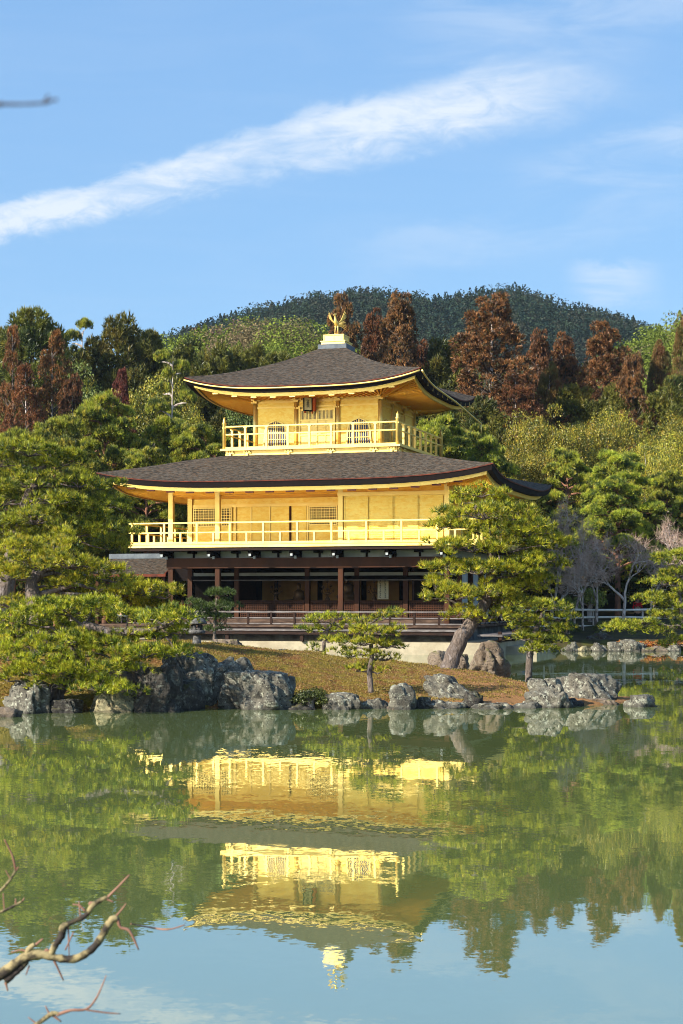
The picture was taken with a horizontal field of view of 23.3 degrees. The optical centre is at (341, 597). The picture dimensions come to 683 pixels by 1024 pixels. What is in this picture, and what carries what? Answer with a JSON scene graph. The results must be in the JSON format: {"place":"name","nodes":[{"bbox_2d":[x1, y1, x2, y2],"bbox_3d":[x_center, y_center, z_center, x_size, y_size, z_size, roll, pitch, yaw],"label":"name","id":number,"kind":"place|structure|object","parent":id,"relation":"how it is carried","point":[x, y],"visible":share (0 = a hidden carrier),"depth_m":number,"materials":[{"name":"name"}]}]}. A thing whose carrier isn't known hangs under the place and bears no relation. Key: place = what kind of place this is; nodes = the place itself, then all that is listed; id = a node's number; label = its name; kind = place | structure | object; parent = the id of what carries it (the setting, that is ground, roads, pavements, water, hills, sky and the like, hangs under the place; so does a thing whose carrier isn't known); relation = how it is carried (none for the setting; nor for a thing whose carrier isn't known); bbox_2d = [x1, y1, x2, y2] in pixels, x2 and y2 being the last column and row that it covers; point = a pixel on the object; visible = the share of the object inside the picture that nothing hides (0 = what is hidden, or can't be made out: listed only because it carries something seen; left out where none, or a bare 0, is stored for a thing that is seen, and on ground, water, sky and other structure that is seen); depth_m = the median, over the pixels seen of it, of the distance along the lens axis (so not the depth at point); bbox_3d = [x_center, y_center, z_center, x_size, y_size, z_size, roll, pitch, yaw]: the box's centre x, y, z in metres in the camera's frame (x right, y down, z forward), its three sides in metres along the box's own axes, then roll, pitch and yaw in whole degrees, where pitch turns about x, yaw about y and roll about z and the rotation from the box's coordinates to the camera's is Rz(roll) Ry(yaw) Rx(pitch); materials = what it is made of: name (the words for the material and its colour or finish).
{"place":"outdoors","nodes":[
{"label":"outdoors","id":0,"kind":"place"},
{"bbox_2d":[0,874,184,990],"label":"cherry branch","id":1,"kind":"object","parent":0,"point":[12,969],"visible":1,"depth_m":4.59,"materials":[{"name":"wood"}]},
{"bbox_2d":[0,638,629,710],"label":"ground","id":2,"kind":"structure","parent":0,"point":[513,699],"depth_m":36.81,"materials":[{"name":"plant"}]},
{"bbox_2d":[2,679,50,713],"bbox_3d":[-6.131,2.267,31.869,1.200,1.428,0.701,0,0,28],"label":"rock","id":3,"kind":"object","parent":2,"relation":"on","point":[35,699],"visible":0.5,"depth_m":31.66,"materials":[{"name":"stone"}]},
{"bbox_2d":[50,698,83,712],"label":"rock","id":4,"kind":"object","parent":2,"relation":"on","point":[68,705],"visible":0.41,"depth_m":31.69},
{"bbox_2d":[0,432,146,638],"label":"pine tree","id":5,"kind":"object","parent":2,"relation":"on","point":[21,518],"visible":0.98,"depth_m":45.56,"materials":[{"name":"green plant"}]},
{"bbox_2d":[0,523,187,647],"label":"pine tree","id":6,"kind":"object","parent":2,"relation":"on","point":[49,566],"visible":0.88,"depth_m":36.97,"materials":[{"name":"green plant"}]},
{"bbox_2d":[0,590,204,699],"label":"pine tree","id":7,"kind":"object","parent":2,"relation":"on","point":[71,667],"visible":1,"depth_m":31.92,"materials":[{"name":"green plant"}]},
{"bbox_2d":[90,687,133,712],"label":"rock","id":8,"kind":"object","parent":2,"relation":"on","point":[117,702],"visible":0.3,"depth_m":31.90,"materials":[{"name":"stone"}]},
{"bbox_2d":[133,665,187,711],"bbox_3d":[-3.642,2.088,32.368,1.355,1.564,1.191,0,0,0],"label":"rock","id":9,"kind":"object","parent":2,"relation":"on","point":[164,684],"visible":0.45,"depth_m":31.99,"materials":[{"name":"stone"}]},
{"bbox_2d":[181,678,204,710],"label":"rock","id":10,"kind":"object","parent":2,"relation":"on","point":[193,692],"visible":0.27,"depth_m":32.49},
{"bbox_2d":[160,649,253,705],"bbox_3d":[-2.820,2.148,33.812,1.842,2.299,1.417,0,0,-39],"label":"rock","id":11,"kind":"object","parent":2,"relation":"on","point":[206,671],"visible":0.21,"depth_m":33.27,"materials":[{"name":"stone"}]},
{"bbox_2d":[218,670,295,709],"bbox_3d":[-1.659,2.143,33.081,1.650,1.425,1.184,0,0,40],"label":"rock","id":12,"kind":"object","parent":2,"relation":"on","point":[258,690],"visible":0.51,"depth_m":32.71,"materials":[{"name":"stone"}]},
{"bbox_2d":[289,686,328,707],"bbox_3d":[-0.625,2.216,33.016,1.016,0.944,0.924,0,0,12],"label":"shrub","id":13,"kind":"object","parent":2,"relation":"on","point":[309,696],"visible":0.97,"depth_m":32.77,"materials":[{"name":"green plant"}]},
{"bbox_2d":[292,610,358,651],"bbox_3d":[-0.417,1.156,44.041,1.861,1.754,1.324,0,0,0],"label":"pine tree","id":14,"kind":"object","parent":2,"relation":"on","point":[329,629],"visible":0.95,"depth_m":43.89,"materials":[{"name":"green plant"}]},
{"bbox_2d":[321,692,362,709],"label":"rock","id":15,"kind":"object","parent":2,"relation":"on","point":[342,701],"visible":0.45,"depth_m":32.70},
{"bbox_2d":[321,605,409,692],"bbox_3d":[0.600,1.105,34.674,1.768,1.970,1.345,0,0,40],"label":"pine tree","id":16,"kind":"object","parent":2,"relation":"on","point":[364,628],"visible":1,"depth_m":34.54,"materials":[{"name":"green plant"}]},
{"bbox_2d":[388,683,416,709],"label":"rock","id":17,"kind":"object","parent":2,"relation":"on","point":[402,696],"visible":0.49,"depth_m":32.64,"materials":[{"name":"stone"}]},
{"bbox_2d":[423,673,467,698],"bbox_3d":[2.248,2.078,34.102,1.147,1.054,0.742,0,0,0],"label":"rock","id":18,"kind":"object","parent":2,"relation":"on","point":[439,685],"visible":0.42,"depth_m":33.99,"materials":[{"name":"stone"}]},
{"bbox_2d":[468,640,510,677],"bbox_3d":[3.574,1.754,41.304,1.284,1.409,1.048,0,0,0],"label":"rock","id":19,"kind":"object","parent":2,"relation":"on","point":[489,657],"visible":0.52,"depth_m":40.94,"materials":[{"name":"stone"}]},
{"bbox_2d":[416,478,577,668],"bbox_3d":[3.696,-0.513,39.357,3.991,4.720,2.189,0,0,-16],"label":"pine tree","id":20,"kind":"object","parent":2,"relation":"on","point":[495,588],"visible":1,"depth_m":39.17,"materials":[{"name":"green plant"}]},
{"bbox_2d":[502,595,581,682],"bbox_3d":[5.122,1.364,42.612,2.173,2.917,1.987,0,0,0],"label":"pine tree","id":21,"kind":"object","parent":2,"relation":"on","point":[537,638],"visible":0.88,"depth_m":42.43,"materials":[{"name":"green plant"}]},
{"bbox_2d":[522,678,572,707],"bbox_3d":[4.177,2.206,33.477,0.982,1.184,0.999,0,0,-41],"label":"rock","id":22,"kind":"object","parent":2,"relation":"on","point":[547,693],"visible":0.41,"depth_m":33.27,"materials":[{"name":"stone"}]},
{"bbox_2d":[556,673,621,699],"bbox_3d":[5.188,2.140,35.317,1.357,1.115,0.945,0,0,29],"label":"rock","id":23,"kind":"object","parent":2,"relation":"on","point":[586,685],"visible":0.38,"depth_m":35.15,"materials":[{"name":"stone"}]},
{"bbox_2d":[0,651,682,1023],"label":"pond water","id":24,"kind":"structure","parent":0,"point":[414,867],"depth_m":13.89,"materials":[{"name":"liquid"}]},
{"bbox_2d":[623,694,657,707],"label":"rock","id":25,"kind":"object","parent":24,"relation":"in","point":[643,700],"visible":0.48,"depth_m":33.41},
{"bbox_2d":[0,0,682,360],"label":"sky","id":26,"kind":"structure","parent":0,"point":[193,161],"materials":[{"name":"blue"}]},
{"bbox_2d":[4,333,682,650],"bbox_3d":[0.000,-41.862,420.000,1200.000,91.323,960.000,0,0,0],"label":"ground","id":27,"kind":"structure","parent":0,"point":[579,639],"depth_m":78.79,"materials":[{"name":"plant"}]},
{"bbox_2d":[0,324,30,460],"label":"cedar tree","id":28,"kind":"object","parent":27,"relation":"on","point":[10,354],"visible":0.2,"depth_m":97.74,"materials":[{"name":"brown plant"}]},
{"bbox_2d":[0,362,45,600],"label":"cedar tree","id":29,"kind":"object","parent":27,"relation":"on","point":[27,371],"visible":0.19,"depth_m":93.92,"materials":[{"name":"brown plant"}]},
{"bbox_2d":[0,425,61,634],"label":"pine tree","id":30,"kind":"object","parent":27,"relation":"on","point":[15,432],"visible":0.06,"depth_m":75.31,"materials":[{"name":"green plant"}]},
{"bbox_2d":[0,304,76,429],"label":"cypress tree","id":31,"kind":"object","parent":27,"relation":"on","point":[35,329],"visible":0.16,"depth_m":111.10,"materials":[{"name":"green plant"}]},
{"bbox_2d":[16,328,73,583],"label":"cedar tree","id":32,"kind":"object","parent":27,"relation":"on","point":[56,343],"visible":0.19,"depth_m":99.62,"materials":[{"name":"brown plant"}]},
{"bbox_2d":[16,343,104,412],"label":"cypress tree","id":33,"kind":"object","parent":27,"relation":"on","point":[79,356],"visible":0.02,"depth_m":117.32,"materials":[{"name":"green plant"}]},
{"bbox_2d":[8,414,115,633],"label":"pine tree","id":34,"kind":"object","parent":27,"relation":"on","point":[62,431],"visible":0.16,"depth_m":79.47,"materials":[{"name":"green plant"}]},
{"bbox_2d":[58,372,83,462],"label":"cedar tree","id":35,"kind":"object","parent":27,"relation":"on","point":[72,386],"visible":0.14,"depth_m":95.82,"materials":[{"name":"brown plant"}]},
{"bbox_2d":[28,975,120,1023],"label":"cherry branch","id":36,"kind":"object","parent":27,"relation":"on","point":[48,1016],"visible":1,"depth_m":4.20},
{"bbox_2d":[63,317,93,356],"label":"pine tree","id":37,"kind":"object","parent":27,"relation":"on","point":[83,322],"visible":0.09,"depth_m":121.69,"materials":[{"name":"green plant"}]},
{"bbox_2d":[50,389,167,623],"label":"pine tree","id":38,"kind":"object","parent":27,"relation":"on","point":[94,410],"visible":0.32,"depth_m":83.14,"materials":[{"name":"green plant"}]},
{"bbox_2d":[76,493,145,622],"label":"pine tree","id":39,"kind":"object","parent":27,"relation":"on","point":[105,583],"visible":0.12,"depth_m":79.53,"materials":[{"name":"green plant"}]},
{"bbox_2d":[75,310,163,399],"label":"cypress tree","id":40,"kind":"object","parent":27,"relation":"on","point":[121,336],"visible":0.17,"depth_m":115.08,"materials":[{"name":"green plant"}]},
{"bbox_2d":[107,367,136,470],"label":"cedar tree","id":41,"kind":"object","parent":27,"relation":"on","point":[123,393],"visible":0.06,"depth_m":94.84,"materials":[{"name":"brown plant"}]},
{"bbox_2d":[112,361,154,413],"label":"cypress tree","id":42,"kind":"object","parent":27,"relation":"on","point":[136,382],"visible":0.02,"depth_m":107.21,"materials":[{"name":"green plant"}]},
{"bbox_2d":[88,445,187,619],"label":"pine tree","id":43,"kind":"object","parent":27,"relation":"on","point":[146,456],"visible":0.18,"depth_m":79.21,"materials":[{"name":"green plant"}]},
{"bbox_2d":[102,368,184,454],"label":"broadleaf tree","id":44,"kind":"object","parent":27,"relation":"on","point":[139,415],"visible":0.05,"depth_m":102.89,"materials":[{"name":"green plant"}]},
{"bbox_2d":[123,326,186,396],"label":"cypress tree","id":45,"kind":"object","parent":27,"relation":"on","point":[153,335],"visible":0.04,"depth_m":118.03,"materials":[{"name":"green plant"}]},
{"bbox_2d":[137,394,195,449],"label":"cypress tree","id":46,"kind":"object","parent":27,"relation":"on","point":[154,415],"visible":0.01,"depth_m":99.49,"materials":[{"name":"green plant"}]},
{"bbox_2d":[144,347,197,453],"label":"pine tree","id":47,"kind":"object","parent":27,"relation":"on","point":[160,405],"visible":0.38,"depth_m":91.96,"materials":[{"name":"green plant"}]},
{"bbox_2d":[138,415,210,599],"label":"pine tree","id":48,"kind":"object","parent":27,"relation":"on","point":[166,432],"visible":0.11,"depth_m":85.01,"materials":[{"name":"green plant"}]},
{"bbox_2d":[144,356,209,421],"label":"cypress tree","id":49,"kind":"object","parent":27,"relation":"on","point":[183,374],"visible":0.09,"depth_m":111.29,"materials":[{"name":"green plant"}]},
{"bbox_2d":[171,334,223,420],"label":"cypress tree","id":50,"kind":"object","parent":27,"relation":"on","point":[181,350],"visible":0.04,"depth_m":121.15,"materials":[{"name":"green plant"}]},
{"bbox_2d":[168,420,234,541],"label":"pine tree","id":51,"kind":"object","parent":27,"relation":"on","point":[193,437],"visible":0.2,"depth_m":83.33,"materials":[{"name":"green plant"}]},
{"bbox_2d":[177,385,242,446],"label":"cypress tree","id":52,"kind":"object","parent":27,"relation":"on","point":[211,411],"visible":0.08,"depth_m":102.79,"materials":[{"name":"green plant"}]},
{"bbox_2d":[183,586,243,640],"bbox_3d":[-4.320,0.829,55.994,2.100,2.582,1.783,0,0,0],"label":"pine tree","id":53,"kind":"object","parent":27,"relation":"on","point":[206,606],"visible":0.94,"depth_m":55.85,"materials":[{"name":"green plant"}]},
{"bbox_2d":[189,341,252,437],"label":"cypress tree","id":54,"kind":"object","parent":27,"relation":"on","point":[204,364],"visible":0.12,"depth_m":117.05,"materials":[{"name":"green plant"}]},
{"bbox_2d":[215,409,252,446],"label":"broadleaf tree","id":55,"kind":"object","parent":27,"relation":"on","point":[240,423],"visible":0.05,"depth_m":107.46,"materials":[{"name":"green plant"}]},
{"bbox_2d":[215,341,265,430],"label":"cypress tree","id":56,"kind":"object","parent":27,"relation":"on","point":[250,358],"visible":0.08,"depth_m":119.17,"materials":[{"name":"green plant"}]},
{"bbox_2d":[232,348,290,446],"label":"cypress tree","id":57,"kind":"object","parent":27,"relation":"on","point":[271,358],"visible":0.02,"depth_m":111.69,"materials":[{"name":"green plant"}]},
{"bbox_2d":[89,311,555,654],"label":"golden pavilion","id":58,"kind":"structure","parent":27,"relation":"on","point":[335,477],"depth_m":68.42,"materials":[{"name":"gold wood"}]},
{"bbox_2d":[194,581,233,616],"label":"dark door panel","id":59,"kind":"structure","parent":58,"relation":"in","point":[200,587],"depth_m":71.49,"materials":[{"name":"black wood"}]},
{"bbox_2d":[263,420,286,445],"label":"bell window","id":60,"kind":"structure","parent":58,"relation":"in","point":[273,439],"depth_m":69.90,"materials":[{"name":"gold metal"}]},
{"bbox_2d":[294,406,338,444],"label":"panel door","id":61,"kind":"structure","parent":58,"relation":"in","point":[321,415],"depth_m":69.34,"materials":[{"name":"gold metal"}]},
{"bbox_2d":[346,418,371,443],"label":"bell window","id":62,"kind":"structure","parent":58,"relation":"in","point":[360,436],"depth_m":68.81,"materials":[{"name":"gold metal"}]},
{"bbox_2d":[326,290,363,353],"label":"cedar tree","id":63,"kind":"object","parent":27,"relation":"on","point":[340,309],"visible":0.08,"depth_m":111.65,"materials":[{"name":"brown plant"}]},
{"bbox_2d":[16,310,682,412],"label":"hillside forest","id":64,"kind":"object","parent":27,"relation":"on","point":[288,337],"visible":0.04,"depth_m":177.28,"materials":[{"name":"green plant"}]},
{"bbox_2d":[16,496,682,615],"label":"understory","id":65,"kind":"object","parent":27,"relation":"on","point":[633,587],"visible":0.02,"depth_m":85.99,"materials":[{"name":"green plant"}]},
{"bbox_2d":[360,306,387,360],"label":"cedar tree","id":66,"kind":"object","parent":27,"relation":"on","point":[372,339],"visible":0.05,"depth_m":115.61,"materials":[{"name":"brown plant"}]},
{"bbox_2d":[366,290,422,435],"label":"cedar tree","id":67,"kind":"object","parent":27,"relation":"on","point":[401,336],"visible":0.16,"depth_m":113.34,"materials":[{"name":"brown plant"}]},
{"bbox_2d":[160,282,668,369],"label":"mountain forest","id":68,"kind":"object","parent":27,"relation":"on","point":[439,316],"visible":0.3,"depth_m":436.66,"materials":[{"name":"green plant"}]},
{"bbox_2d":[419,335,481,392],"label":"cypress tree","id":69,"kind":"object","parent":27,"relation":"on","point":[438,358],"visible":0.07,"depth_m":114.75,"materials":[{"name":"green plant"}]},
{"bbox_2d":[416,412,499,537],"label":"pine tree","id":70,"kind":"object","parent":27,"relation":"on","point":[454,448],"visible":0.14,"depth_m":85.19,"materials":[{"name":"green plant"}]},
{"bbox_2d":[460,395,519,579],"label":"cypress tree","id":71,"kind":"object","parent":27,"relation":"on","point":[487,411],"visible":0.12,"depth_m":97.28,"materials":[{"name":"green plant"}]},
{"bbox_2d":[459,431,529,566],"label":"pine tree","id":72,"kind":"object","parent":27,"relation":"on","point":[487,448],"visible":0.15,"depth_m":87.37,"materials":[{"name":"green plant"}]},
{"bbox_2d":[447,290,551,449],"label":"cedar tree","id":73,"kind":"object","parent":27,"relation":"on","point":[495,322],"visible":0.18,"depth_m":105.06,"materials":[{"name":"brown plant"}]},
{"bbox_2d":[488,370,545,476],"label":"cedar tree","id":74,"kind":"object","parent":27,"relation":"on","point":[517,389],"visible":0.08,"depth_m":103.52,"materials":[{"name":"brown plant"}]},
{"bbox_2d":[500,434,566,606],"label":"broadleaf tree","id":75,"kind":"object","parent":27,"relation":"on","point":[531,466],"visible":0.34,"depth_m":91.21,"materials":[{"name":"green plant"}]},
{"bbox_2d":[514,327,556,404],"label":"cedar tree","id":76,"kind":"object","parent":27,"relation":"on","point":[539,350],"visible":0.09,"depth_m":111.55,"materials":[{"name":"brown plant"}]},
{"bbox_2d":[503,403,596,597],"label":"broadleaf tree","id":77,"kind":"object","parent":27,"relation":"on","point":[540,429],"visible":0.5,"depth_m":95.07,"materials":[{"name":"green plant"}]},
{"bbox_2d":[535,361,568,453],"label":"cedar tree","id":78,"kind":"object","parent":27,"relation":"on","point":[548,385],"visible":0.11,"depth_m":107.67,"materials":[{"name":"brown plant"}]},
{"bbox_2d":[535,491,604,627],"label":"bare tree","id":79,"kind":"object","parent":27,"relation":"on","point":[559,519],"visible":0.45,"depth_m":77.09,"materials":[{"name":"grey plant"}]},
{"bbox_2d":[526,448,614,596],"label":"pine tree","id":80,"kind":"object","parent":27,"relation":"on","point":[562,469],"visible":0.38,"depth_m":89.32,"materials":[{"name":"green plant"}]},
{"bbox_2d":[544,382,599,595],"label":"cypress tree","id":81,"kind":"object","parent":27,"relation":"on","point":[568,397],"visible":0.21,"depth_m":107.09,"materials":[{"name":"green plant"}]},
{"bbox_2d":[550,330,594,391],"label":"cedar tree","id":82,"kind":"object","parent":27,"relation":"on","point":[565,365],"visible":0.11,"depth_m":113.69,"materials":[{"name":"brown plant"}]},
{"bbox_2d":[553,556,594,629],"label":"bare tree","id":83,"kind":"object","parent":27,"relation":"on","point":[569,577],"visible":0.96,"depth_m":74.64,"materials":[{"name":"grey plant"}]},
{"bbox_2d":[496,608,678,628],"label":"bamboo fence","id":84,"kind":"object","parent":27,"relation":"on","point":[638,617],"visible":0.37,"depth_m":76.51,"materials":[{"name":"grey wood"}]},
{"bbox_2d":[559,539,616,624],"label":"bare tree","id":85,"kind":"object","parent":27,"relation":"on","point":[592,586],"visible":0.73,"depth_m":75.94,"materials":[{"name":"grey plant"}]},
{"bbox_2d":[573,586,607,621],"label":"shrub","id":86,"kind":"object","parent":27,"relation":"on","point":[590,601],"visible":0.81,"depth_m":78.82,"materials":[{"name":"green plant"}]},
{"bbox_2d":[558,515,625,622],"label":"bare tree","id":87,"kind":"object","parent":27,"relation":"on","point":[586,543],"visible":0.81,"depth_m":76.74,"materials":[{"name":"grey plant"}]},
{"bbox_2d":[558,405,642,496],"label":"broadleaf tree","id":88,"kind":"object","parent":27,"relation":"on","point":[603,438],"visible":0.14,"depth_m":97.32,"materials":[{"name":"green plant"}]},
{"bbox_2d":[552,319,651,594],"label":"cedar tree","id":89,"kind":"object","parent":27,"relation":"on","point":[604,363],"visible":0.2,"depth_m":108.14,"materials":[{"name":"brown plant"}]},
{"bbox_2d":[551,448,676,618],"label":"pine tree","id":90,"kind":"object","parent":27,"relation":"on","point":[626,466],"visible":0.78,"depth_m":83.22,"materials":[{"name":"green plant"}]},
{"bbox_2d":[574,533,664,617],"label":"bare tree","id":91,"kind":"object","parent":27,"relation":"on","point":[636,561],"visible":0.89,"depth_m":75.76,"materials":[{"name":"grey plant"}]},
{"bbox_2d":[579,382,667,457],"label":"cypress tree","id":92,"kind":"object","parent":27,"relation":"on","point":[614,399],"visible":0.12,"depth_m":105.26,"materials":[{"name":"green plant"}]},
{"bbox_2d":[584,405,664,597],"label":"broadleaf tree","id":93,"kind":"object","parent":27,"relation":"on","point":[643,437],"visible":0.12,"depth_m":99.33,"materials":[{"name":"green plant"}]},
{"bbox_2d":[605,350,661,593],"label":"cedar tree","id":94,"kind":"object","parent":27,"relation":"on","point":[632,371],"visible":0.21,"depth_m":104.52,"materials":[{"name":"brown plant"}]},
{"bbox_2d":[598,546,682,647],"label":"pine tree","id":95,"kind":"object","parent":27,"relation":"on","point":[666,575],"visible":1,"depth_m":61.77,"materials":[{"name":"green plant"}]},
{"bbox_2d":[615,429,682,606],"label":"broadleaf tree","id":96,"kind":"object","parent":27,"relation":"on","point":[660,466],"visible":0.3,"depth_m":91.46,"materials":[{"name":"green plant"}]},
{"bbox_2d":[625,373,682,469],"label":"cypress tree","id":97,"kind":"object","parent":27,"relation":"on","point":[660,403],"visible":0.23,"depth_m":103.26,"materials":[{"name":"green plant"}]},
{"bbox_2d":[628,470,682,606],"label":"pine tree","id":98,"kind":"object","parent":27,"relation":"on","point":[666,489],"visible":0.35,"depth_m":87.38,"materials":[{"name":"green plant"}]},
{"bbox_2d":[632,410,682,532],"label":"broadleaf tree","id":99,"kind":"object","parent":27,"relation":"on","point":[663,431],"visible":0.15,"depth_m":95.64,"materials":[{"name":"green plant"}]},
{"bbox_2d":[645,339,673,425],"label":"cedar tree","id":100,"kind":"object","parent":27,"relation":"on","point":[658,373],"visible":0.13,"depth_m":111.61,"materials":[{"name":"brown plant"}]},
{"bbox_2d":[647,511,682,613],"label":"tree","id":101,"kind":"object","parent":27,"relation":"on","point":[674,516],"visible":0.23,"depth_m":85.56,"materials":[{"name":"plant"}]},
{"bbox_2d":[654,515,682,608],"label":"bare tree","id":102,"kind":"object","parent":27,"relation":"on","point":[664,531],"visible":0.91,"depth_m":81.55,"materials":[{"name":"pink plant"}]},
{"bbox_2d":[668,318,682,429],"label":"cedar tree","id":103,"kind":"object","parent":27,"relation":"on","point":[677,348],"visible":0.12,"depth_m":107.87,"materials":[{"name":"brown plant"}]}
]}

